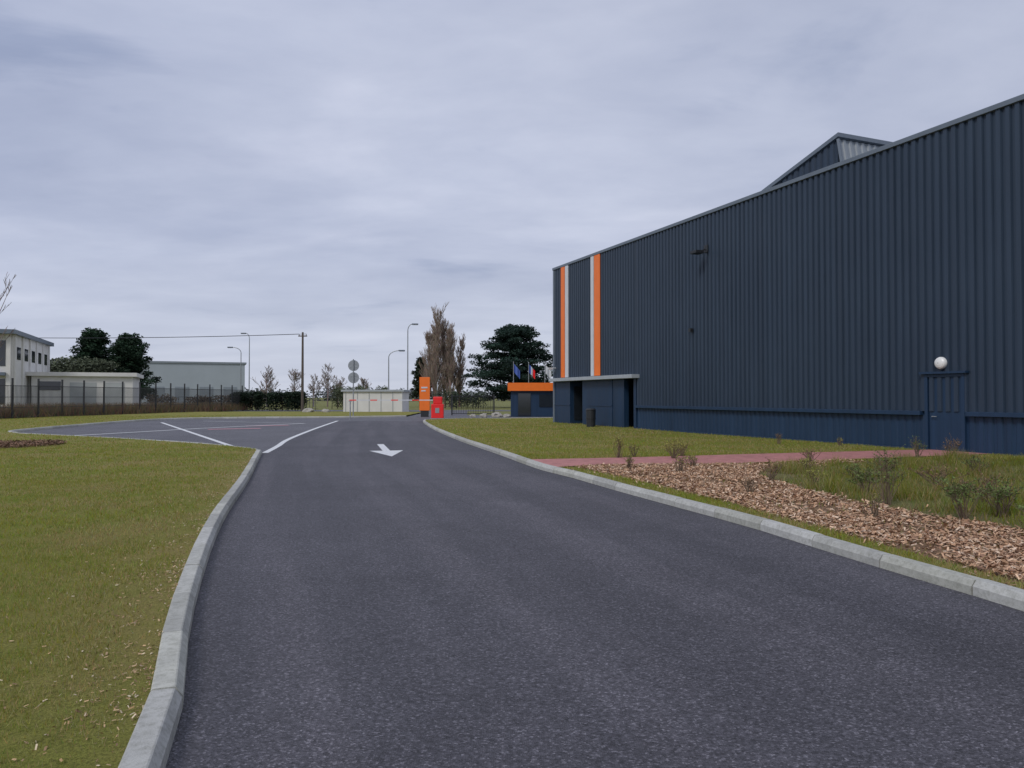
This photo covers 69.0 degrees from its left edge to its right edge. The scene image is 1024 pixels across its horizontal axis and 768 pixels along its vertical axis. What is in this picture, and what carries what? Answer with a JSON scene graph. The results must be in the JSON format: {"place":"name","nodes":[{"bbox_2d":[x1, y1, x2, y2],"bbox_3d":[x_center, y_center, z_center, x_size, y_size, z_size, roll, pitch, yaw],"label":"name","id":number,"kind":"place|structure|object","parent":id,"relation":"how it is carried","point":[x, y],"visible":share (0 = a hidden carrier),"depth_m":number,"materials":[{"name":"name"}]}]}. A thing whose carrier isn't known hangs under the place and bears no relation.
{"place":"outdoors","nodes":[
{"label":"outdoors","id":0,"kind":"place"},
{"bbox_2d":[141,361,246,404],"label":"distant warehouse","id":1,"kind":"structure","parent":0,"point":[192,375],"depth_m":146.62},
{"bbox_2d":[150,387,236,403],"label":"dock doors","id":2,"kind":"structure","parent":1,"relation":"in","point":[228,390],"depth_m":145.96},
{"bbox_2d":[198,397,510,414],"bbox_3d":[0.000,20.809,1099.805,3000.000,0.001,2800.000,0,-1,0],"label":"ground","id":3,"kind":"structure","parent":0,"point":[499,405],"depth_m":114.53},
{"bbox_2d":[0,334,47,406],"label":"walls","id":4,"kind":"structure","parent":3,"relation":"on","point":[19,362],"depth_m":74.32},
{"bbox_2d":[0,340,46,404],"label":"windows","id":5,"kind":"structure","parent":4,"relation":"attached to","point":[2,355],"depth_m":69.80,"materials":[{"name":"black glass"}]},
{"bbox_2d":[0,329,53,375],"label":"roof","id":6,"kind":"structure","parent":4,"relation":"on","point":[29,336],"depth_m":72.86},
{"bbox_2d":[5,334,49,406],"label":"columns","id":7,"kind":"structure","parent":4,"relation":"on","point":[8,360],"depth_m":70.40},
{"bbox_2d":[31,376,139,406],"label":"walls","id":8,"kind":"structure","parent":3,"relation":"on","point":[131,382],"depth_m":77.17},
{"bbox_2d":[40,381,60,389],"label":"openings","id":9,"kind":"object","parent":8,"relation":"attached to","point":[50,383],"visible":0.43,"depth_m":76.10,"materials":[{"name":"black glass"}]},
{"bbox_2d":[26,372,143,378],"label":"roof","id":10,"kind":"structure","parent":8,"relation":"on","point":[138,375],"depth_m":76.97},
{"bbox_2d":[70,382,121,405],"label":"garage doors","id":11,"kind":"structure","parent":8,"relation":"attached to","point":[112,392],"depth_m":78.12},
{"bbox_2d":[50,355,125,372],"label":"hedge","id":12,"kind":"object","parent":3,"relation":"on","point":[81,365],"visible":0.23,"depth_m":95.45,"materials":[{"name":"green plant"}]},
{"bbox_2d":[69,327,114,365],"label":"conifer tree","id":13,"kind":"object","parent":3,"relation":"on","point":[93,342],"visible":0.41,"depth_m":98.92,"materials":[{"name":"green plant"}]},
{"bbox_2d":[101,332,161,398],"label":"conifer tree","id":14,"kind":"object","parent":3,"relation":"on","point":[128,353],"visible":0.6,"depth_m":98.16,"materials":[{"name":"green plant"}]},
{"bbox_2d":[0,378,317,418],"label":"metal fence","id":15,"kind":"object","parent":3,"relation":"on","point":[81,398],"visible":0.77,"depth_m":62.78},
{"bbox_2d":[142,394,263,409],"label":"hedge","id":16,"kind":"object","parent":3,"relation":"on","point":[219,399],"visible":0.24,"depth_m":91.74,"materials":[{"name":"green plant"}]},
{"bbox_2d":[124,332,306,410],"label":"utility pole","id":17,"kind":"object","parent":3,"relation":"on","point":[302,379],"visible":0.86,"depth_m":85.01,"materials":[{"name":"metal"}]},
{"bbox_2d":[252,365,278,406],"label":"bare tree","id":18,"kind":"object","parent":3,"relation":"on","point":[269,380],"visible":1,"depth_m":119.97,"materials":[{"name":"brown plant"}]},
{"bbox_2d":[228,391,308,410],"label":"hedge","id":19,"kind":"object","parent":3,"relation":"on","point":[295,402],"visible":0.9,"depth_m":87.31,"materials":[{"name":"green plant"}]},
{"bbox_2d":[288,368,304,392],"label":"bare tree","id":20,"kind":"object","parent":3,"relation":"on","point":[294,378],"visible":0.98,"depth_m":119.79,"materials":[{"name":"brown plant"}]},
{"bbox_2d":[307,374,321,406],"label":"bare tree","id":21,"kind":"object","parent":3,"relation":"on","point":[312,388],"visible":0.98,"depth_m":124.16,"materials":[{"name":"brown plant"}]},
{"bbox_2d":[320,364,333,406],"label":"bare tree","id":22,"kind":"object","parent":3,"relation":"on","point":[327,382],"visible":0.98,"depth_m":121.95,"materials":[{"name":"brown plant"}]},
{"bbox_2d":[332,375,346,404],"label":"bare tree","id":23,"kind":"object","parent":3,"relation":"on","point":[336,383],"visible":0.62,"depth_m":117.81,"materials":[{"name":"brown plant"}]},
{"bbox_2d":[330,384,387,408],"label":"hedge","id":24,"kind":"object","parent":3,"relation":"on","point":[337,393],"visible":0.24,"depth_m":100.48,"materials":[{"name":"green plant"}]},
{"bbox_2d":[357,377,371,389],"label":"bare tree","id":25,"kind":"object","parent":3,"relation":"on","point":[364,384],"visible":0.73,"depth_m":121.02,"materials":[{"name":"brown plant"}]},
{"bbox_2d":[341,390,410,411],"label":"white outbuilding","id":26,"kind":"structure","parent":3,"relation":"on","point":[381,406],"depth_m":75.98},
{"bbox_2d":[245,385,510,400],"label":"distant tree line","id":27,"kind":"object","parent":3,"relation":"on","point":[324,394],"visible":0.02,"depth_m":290.15,"materials":[{"name":"green plant"}]},
{"bbox_2d":[410,357,430,398],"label":"conifer tree","id":28,"kind":"object","parent":3,"relation":"on","point":[416,382],"visible":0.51,"depth_m":124.55,"materials":[{"name":"green plant"}]},
{"bbox_2d":[417,330,438,390],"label":"poplar tree","id":29,"kind":"object","parent":3,"relation":"on","point":[427,354],"visible":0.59,"depth_m":119.28,"materials":[{"name":"brown plant"}]},
{"bbox_2d":[425,302,449,396],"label":"poplar tree","id":30,"kind":"object","parent":3,"relation":"on","point":[436,352],"visible":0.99,"depth_m":117.62,"materials":[{"name":"brown plant"}]},
{"bbox_2d":[437,317,458,406],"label":"poplar tree","id":31,"kind":"object","parent":3,"relation":"on","point":[443,335],"visible":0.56,"depth_m":119.60,"materials":[{"name":"brown plant"}]},
{"bbox_2d":[442,326,456,404],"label":"poplar tree","id":32,"kind":"object","parent":3,"relation":"on","point":[451,353],"visible":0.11,"depth_m":122.38,"materials":[{"name":"brown plant"}]},
{"bbox_2d":[442,323,459,402],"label":"poplar tree","id":33,"kind":"object","parent":3,"relation":"on","point":[448,342],"visible":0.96,"depth_m":118.20,"materials":[{"name":"brown plant"}]},
{"bbox_2d":[453,334,466,406],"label":"poplar tree","id":34,"kind":"object","parent":3,"relation":"on","point":[459,373],"visible":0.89,"depth_m":120.43,"materials":[{"name":"brown plant"}]},
{"bbox_2d":[432,390,488,407],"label":"hedge","id":35,"kind":"object","parent":3,"relation":"on","point":[475,395],"visible":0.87,"depth_m":104.75,"materials":[{"name":"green plant"}]},
{"bbox_2d":[461,324,552,400],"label":"cedar tree","id":36,"kind":"object","parent":3,"relation":"on","point":[510,338],"visible":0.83,"depth_m":109.73,"materials":[{"name":"green plant"}]},
{"bbox_2d":[513,362,519,382],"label":"flag pole","id":37,"kind":"object","parent":3,"relation":"on","point":[516,370],"visible":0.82,"depth_m":75.02,"materials":[{"name":"fabric"}]},
{"bbox_2d":[528,362,534,382],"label":"flag pole","id":38,"kind":"object","parent":3,"relation":"on","point":[531,370],"visible":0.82,"depth_m":76.02,"materials":[{"name":"fabric"}]},
{"bbox_2d":[228,410,510,410],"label":"street","id":39,"kind":"structure","parent":0,"point":[409,410],"depth_m":88.62,"materials":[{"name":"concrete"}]},
{"bbox_2d":[407,323,417,389],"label":"street lamp","id":40,"kind":"object","parent":39,"relation":"on","point":[407,351],"visible":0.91,"depth_m":90.00,"materials":[{"name":"metal"}]},
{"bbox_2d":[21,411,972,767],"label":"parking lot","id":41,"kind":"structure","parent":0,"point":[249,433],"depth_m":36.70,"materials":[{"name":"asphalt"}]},
{"bbox_2d":[23,433,257,449],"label":"kerb","id":42,"kind":"structure","parent":41,"relation":"on","point":[146,439],"depth_m":25.78,"materials":[{"name":"concrete"}]},
{"bbox_2d":[118,450,261,767],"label":"kerb","id":43,"kind":"structure","parent":41,"relation":"on","point":[149,745],"depth_m":4.22,"materials":[{"name":"concrete"}]},
{"bbox_2d":[75,421,336,452],"bbox_3d":[-14.686,2.206,35.247,10.809,0.002,30.038,0,-1,-9],"label":"road marking","id":44,"kind":"object","parent":41,"relation":"on","point":[276,446],"visible":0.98,"depth_m":32.94,"materials":[{"name":"paint"}]},
{"bbox_2d":[8,415,405,432],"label":"kerb","id":45,"kind":"structure","parent":41,"relation":"on","point":[54,427],"depth_m":51.98,"materials":[{"name":"concrete"}]},
{"bbox_2d":[349,397,444,419],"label":"boom barrier","id":46,"kind":"object","parent":41,"relation":"on","point":[437,408],"visible":0.95,"depth_m":51.35,"materials":[{"name":"metal"}]},
{"bbox_2d":[419,377,429,416],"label":"totem sign","id":47,"kind":"object","parent":41,"relation":"on","point":[424,394],"visible":1,"depth_m":60.00,"materials":[{"name":"metal"}]},
{"bbox_2d":[451,394,494,414],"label":"entrance gate","id":48,"kind":"structure","parent":41,"relation":"on","point":[452,413],"depth_m":65.96,"materials":[{"name":"metal"}]},
{"bbox_2d":[555,378,636,427],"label":"entrance panels","id":49,"kind":"object","parent":41,"relation":"on","point":[607,400],"visible":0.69,"depth_m":38.71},
{"bbox_2d":[572,378,633,425],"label":"walls","id":50,"kind":"structure","parent":41,"relation":"on","point":[576,383],"depth_m":38.14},
{"bbox_2d":[574,386,581,419],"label":"side glazing","id":51,"kind":"structure","parent":50,"relation":"attached to","point":[577,402],"depth_m":42.19,"materials":[{"name":"black glass"}]},
{"bbox_2d":[549,374,639,381],"bbox_3d":[4.126,-0.299,39.590,3.960,0.180,8.689,0,-1,0],"label":"entrance canopy","id":52,"kind":"object","parent":50,"relation":"on","point":[627,376],"visible":1,"depth_m":38.31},
{"bbox_2d":[552,94,1023,421],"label":"edge trim","id":53,"kind":"structure","parent":50,"relation":"attached to","point":[984,111],"depth_m":25.59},
{"bbox_2d":[423,417,1023,610],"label":"kerb","id":54,"kind":"structure","parent":41,"relation":"on","point":[1000,593],"depth_m":7.88,"materials":[{"name":"concrete"}]},
{"bbox_2d":[634,405,1023,455],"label":"plinth ledge","id":55,"kind":"object","parent":41,"relation":"on","point":[983,414],"visible":0.69,"depth_m":24.59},
{"bbox_2d":[636,101,1023,412],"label":"cladding","id":56,"kind":"structure","parent":55,"relation":"on","point":[880,280],"depth_m":23.53,"materials":[{"name":"metal"}]},
{"bbox_2d":[555,241,636,377],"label":"corner cladding","id":57,"kind":"structure","parent":56,"relation":"attached to","point":[618,318],"depth_m":38.30,"materials":[{"name":"metal"}]},
{"bbox_2d":[561,266,564,377],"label":"orange stripe","id":58,"kind":"object","parent":57,"relation":"attached to","point":[562,322],"visible":1,"depth_m":42.82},
{"bbox_2d":[565,265,568,376],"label":"white stripe","id":59,"kind":"object","parent":57,"relation":"attached to","point":[566,324],"visible":1,"depth_m":42.37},
{"bbox_2d":[590,256,593,375],"bbox_3d":[4.269,-3.609,39.620,0.033,6.360,0.320,0,-1,-22],"label":"white stripe","id":60,"kind":"object","parent":57,"relation":"attached to","point":[592,310],"visible":1,"depth_m":39.57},
{"bbox_2d":[594,254,599,375],"bbox_3d":[4.471,-3.618,39.130,0.033,6.360,0.620,0,-1,-22],"label":"orange stripe","id":61,"kind":"object","parent":57,"relation":"attached to","point":[597,315],"visible":1,"depth_m":39.10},
{"bbox_2d":[690,244,707,254],"bbox_3d":[7.705,-5.519,30.500,0.724,0.400,0.400,0,-1,-22],"label":"floodlight","id":62,"kind":"object","parent":56,"relation":"attached to","point":[698,252],"visible":1,"depth_m":30.39,"materials":[{"name":"metal"}]},
{"bbox_2d":[934,357,946,368],"bbox_3d":[11.939,-0.587,20.801,0.147,0.340,0.340,0,-1,-22],"label":"wall lamp","id":63,"kind":"object","parent":56,"relation":"attached to","point":[940,362],"visible":1,"depth_m":20.73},
{"bbox_2d":[919,371,968,373],"bbox_3d":[12.036,-0.318,20.771,0.210,0.060,1.420,0,-1,-22],"label":"door hood","id":64,"kind":"object","parent":56,"relation":"attached to","point":[946,372],"depth_m":20.64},
{"bbox_2d":[924,373,966,451],"bbox_3d":[12.080,0.843,20.769,0.125,2.240,1.220,0,-1,-22],"label":"service door","id":65,"kind":"structure","parent":56,"relation":"attached to","point":[942,425],"depth_m":20.78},
{"bbox_2d":[967,416,1023,455],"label":"plinth cladding","id":66,"kind":"structure","parent":55,"relation":"attached to","point":[999,435],"depth_m":19.47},
{"bbox_2d":[0,412,1023,767],"bbox_3d":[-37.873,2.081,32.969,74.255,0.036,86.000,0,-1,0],"label":"grass verge","id":67,"kind":"object","parent":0,"point":[103,755],"depth_m":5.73,"materials":[{"name":"plant"}]},
{"bbox_2d":[0,272,15,360],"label":"young tree","id":68,"kind":"object","parent":67,"relation":"on","point":[5,282],"visible":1,"depth_m":23.33,"materials":[{"name":"brown plant"}]},
{"bbox_2d":[0,439,66,447],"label":"mulch ring","id":69,"kind":"object","parent":67,"relation":"on","point":[10,443],"visible":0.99,"depth_m":23.20,"materials":[{"name":"brown wood"}]},
{"bbox_2d":[1,401,250,418],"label":"dry brambles","id":70,"kind":"object","parent":67,"relation":"on","point":[69,410],"visible":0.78,"depth_m":64.52,"materials":[{"name":"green plant"}]},
{"bbox_2d":[1,449,254,766],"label":"leaf litter","id":71,"kind":"object","parent":67,"relation":"on","point":[145,668],"visible":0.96,"depth_m":4.47,"materials":[{"name":"brown plant"}]},
{"bbox_2d":[348,359,358,415],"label":"traffic sign","id":72,"kind":"object","parent":67,"relation":"on","point":[353,366],"visible":1,"depth_m":58.08,"materials":[{"name":"metal"}]},
{"bbox_2d":[0,0,1023,396],"label":"sky","id":73,"kind":"structure","parent":0,"point":[337,173],"materials":[{"name":"grey"}]},
{"bbox_2d":[511,391,552,416],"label":"walls","id":74,"kind":"structure","parent":0,"point":[537,410],"depth_m":60.28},
{"bbox_2d":[508,383,552,390],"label":"orange fascia","id":75,"kind":"structure","parent":74,"relation":"on","point":[530,386],"depth_m":60.01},
{"bbox_2d":[518,393,552,415],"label":"windows","id":76,"kind":"structure","parent":74,"relation":"attached to","point":[524,404],"depth_m":60.22,"materials":[{"name":"black glass"}]},
{"bbox_2d":[167,421,1023,767],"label":"road","id":77,"kind":"structure","parent":0,"point":[427,597],"depth_m":4.97,"materials":[{"name":"asphalt"}]},
{"bbox_2d":[372,444,402,455],"bbox_3d":[-3.887,1.984,22.557,0.992,0.001,5.315,0,-1,-20],"label":"arrow marking","id":78,"kind":"object","parent":77,"relation":"on","point":[385,450],"visible":1,"depth_m":21.75,"materials":[{"name":"paint"}]},
{"bbox_2d":[427,418,1023,588],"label":"grass verge","id":79,"kind":"object","parent":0,"point":[894,504],"depth_m":14.39,"materials":[{"name":"plant"}]},
{"bbox_2d":[586,408,595,426],"bbox_3d":[3.996,1.724,37.770,0.546,0.970,0.560,0,-1,0],"label":"litter bin","id":80,"kind":"object","parent":79,"relation":"on","point":[590,416],"visible":0.88,"depth_m":37.57,"materials":[{"name":"metal"}]},
{"bbox_2d":[613,433,625,457],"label":"shrub","id":81,"kind":"object","parent":79,"relation":"on","point":[619,444],"visible":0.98,"depth_m":18.27,"materials":[{"name":"green plant"}]},
{"bbox_2d":[625,453,636,468],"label":"shrub","id":82,"kind":"object","parent":79,"relation":"on","point":[629,464],"visible":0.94,"depth_m":15.35,"materials":[{"name":"brown plant"}]},
{"bbox_2d":[628,443,638,456],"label":"shrub","id":83,"kind":"object","parent":79,"relation":"on","point":[632,447],"visible":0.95,"depth_m":18.67,"materials":[{"name":"green plant"}]},
{"bbox_2d":[661,438,688,457],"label":"shrub","id":84,"kind":"object","parent":79,"relation":"on","point":[675,447],"visible":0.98,"depth_m":18.13,"materials":[{"name":"green plant"}]},
{"bbox_2d":[672,454,688,470],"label":"shrub","id":85,"kind":"object","parent":79,"relation":"on","point":[681,461],"visible":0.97,"depth_m":14.66,"materials":[{"name":"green plant"}]},
{"bbox_2d":[685,454,697,466],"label":"shrub","id":86,"kind":"object","parent":79,"relation":"on","point":[692,458],"visible":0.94,"depth_m":16.05,"materials":[{"name":"brown plant"}]},
{"bbox_2d":[743,475,759,493],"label":"shrub","id":87,"kind":"object","parent":79,"relation":"on","point":[747,486],"visible":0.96,"depth_m":11.56,"materials":[{"name":"brown plant"}]},
{"bbox_2d":[760,457,786,479],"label":"shrub","id":88,"kind":"object","parent":79,"relation":"on","point":[773,474],"visible":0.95,"depth_m":13.29,"materials":[{"name":"brown plant"}]},
{"bbox_2d":[571,458,1023,588],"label":"wood chips","id":89,"kind":"object","parent":79,"relation":"on","point":[760,493],"visible":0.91,"depth_m":9.50,"materials":[{"name":"wood"}]},
{"bbox_2d":[799,454,816,469],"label":"shrub","id":90,"kind":"object","parent":79,"relation":"on","point":[805,460],"visible":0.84,"depth_m":15.18,"materials":[{"name":"green plant"}]},
{"bbox_2d":[798,448,821,460],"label":"shrub","id":91,"kind":"object","parent":79,"relation":"on","point":[810,453],"visible":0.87,"depth_m":17.17,"materials":[{"name":"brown plant"}]},
{"bbox_2d":[803,467,828,484],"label":"shrub","id":92,"kind":"object","parent":79,"relation":"on","point":[809,473],"visible":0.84,"depth_m":12.59,"materials":[{"name":"green plant"}]},
{"bbox_2d":[838,463,880,479],"bbox_3d":[6.212,1.595,13.268,0.782,0.355,0.532,0,-1,0],"label":"shrub","id":93,"kind":"object","parent":79,"relation":"on","point":[847,468],"visible":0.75,"depth_m":13.34,"materials":[{"name":"green plant"}]},
{"bbox_2d":[845,468,881,493],"bbox_3d":[5.483,1.511,11.587,0.482,0.429,0.714,-1,-1,40],"label":"shrub","id":94,"kind":"object","parent":79,"relation":"on","point":[860,477],"visible":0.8,"depth_m":11.57,"materials":[{"name":"green plant"}]},
{"bbox_2d":[860,492,882,517],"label":"shrub","id":95,"kind":"object","parent":79,"relation":"on","point":[875,511],"visible":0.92,"depth_m":9.27,"materials":[{"name":"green plant"}]},
{"bbox_2d":[864,455,903,470],"bbox_3d":[7.592,1.625,15.181,0.757,0.360,0.543,-1,-1,37],"label":"shrub","id":96,"kind":"object","parent":79,"relation":"on","point":[876,458],"visible":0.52,"depth_m":15.19,"materials":[{"name":"green plant"}]},
{"bbox_2d":[863,445,907,504],"bbox_3d":[5.238,1.271,10.405,0.589,0.870,0.580,0,-1,0],"label":"shrub","id":97,"kind":"object","parent":79,"relation":"on","point":[887,481],"visible":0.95,"depth_m":10.38,"materials":[{"name":"green plant"}]},
{"bbox_2d":[761,447,1023,529],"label":"weeds","id":98,"kind":"object","parent":79,"relation":"on","point":[904,487],"visible":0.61,"depth_m":13.04,"materials":[{"name":"green plant"}]},
{"bbox_2d":[908,436,927,457],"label":"shrub","id":99,"kind":"object","parent":79,"relation":"on","point":[917,449],"visible":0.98,"depth_m":18.38,"materials":[{"name":"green plant"}]},
{"bbox_2d":[908,462,971,486],"bbox_3d":[7.155,1.540,12.597,0.866,0.448,0.793,0,-1,0],"label":"shrub","id":100,"kind":"object","parent":79,"relation":"on","point":[942,473],"visible":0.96,"depth_m":12.59,"materials":[{"name":"green plant"}]},
{"bbox_2d":[943,433,961,454],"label":"shrub","id":101,"kind":"object","parent":79,"relation":"on","point":[948,446],"visible":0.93,"depth_m":18.43,"materials":[{"name":"brown plant"}]},
{"bbox_2d":[933,475,988,521],"bbox_3d":[5.477,1.392,9.040,0.622,0.588,0.676,0,-1,23],"label":"shrub","id":102,"kind":"object","parent":79,"relation":"on","point":[955,492],"visible":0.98,"depth_m":8.96,"materials":[{"name":"green plant"}]},
{"bbox_2d":[957,453,993,473],"bbox_3d":[8.984,1.564,14.470,0.510,0.437,0.562,0,-1,0],"label":"shrub","id":103,"kind":"object","parent":79,"relation":"on","point":[972,459],"visible":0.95,"depth_m":14.46,"materials":[{"name":"green plant"}]},
{"bbox_2d":[959,469,1014,503],"bbox_3d":[6.667,1.445,10.498,0.670,0.520,0.702,-1,-1,41],"label":"shrub","id":104,"kind":"object","parent":79,"relation":"on","point":[988,479],"visible":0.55,"depth_m":10.49,"materials":[{"name":"green plant"}]},
{"bbox_2d":[967,475,1023,517],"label":"shrub","id":105,"kind":"object","parent":79,"relation":"on","point":[1006,493],"visible":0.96,"depth_m":9.24,"materials":[{"name":"green plant"}]},
{"bbox_2d":[532,450,986,466],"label":"red path","id":106,"kind":"structure","parent":0,"point":[738,458],"depth_m":18.09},
{"bbox_2d":[637,408,924,448],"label":"plinth cladding","id":107,"kind":"structure","parent":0,"point":[885,429],"depth_m":25.95,"materials":[{"name":"metal"}]},
{"bbox_3d":[32.202,-6.922,31.480,58.902,0.079,59.581,0,-1,0],"label":"flat roof","id":108,"kind":"object","parent":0,"visible":0},
{"bbox_2d":[775,140,838,185],"bbox_3d":[11.020,-8.274,33.943,0.060,2.710,9.750,0,-1,-22],"label":"sawtooth side","id":109,"kind":"object","parent":108,"relation":"on","point":[827,156],"visible":0.13,"depth_m":30.32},
{"bbox_2d":[763,132,891,189],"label":"sawtooth roof","id":110,"kind":"structure","parent":108,"relation":"on","point":[838,136],"depth_m":30.05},
{"bbox_2d":[840,140,880,159],"bbox_3d":[26.907,-8.246,34.957,27.927,2.690,11.815,0,-1,0],"label":"sawtooth face","id":111,"kind":"object","parent":110,"relation":"attached to","point":[850,149],"visible":0.06,"depth_m":29.70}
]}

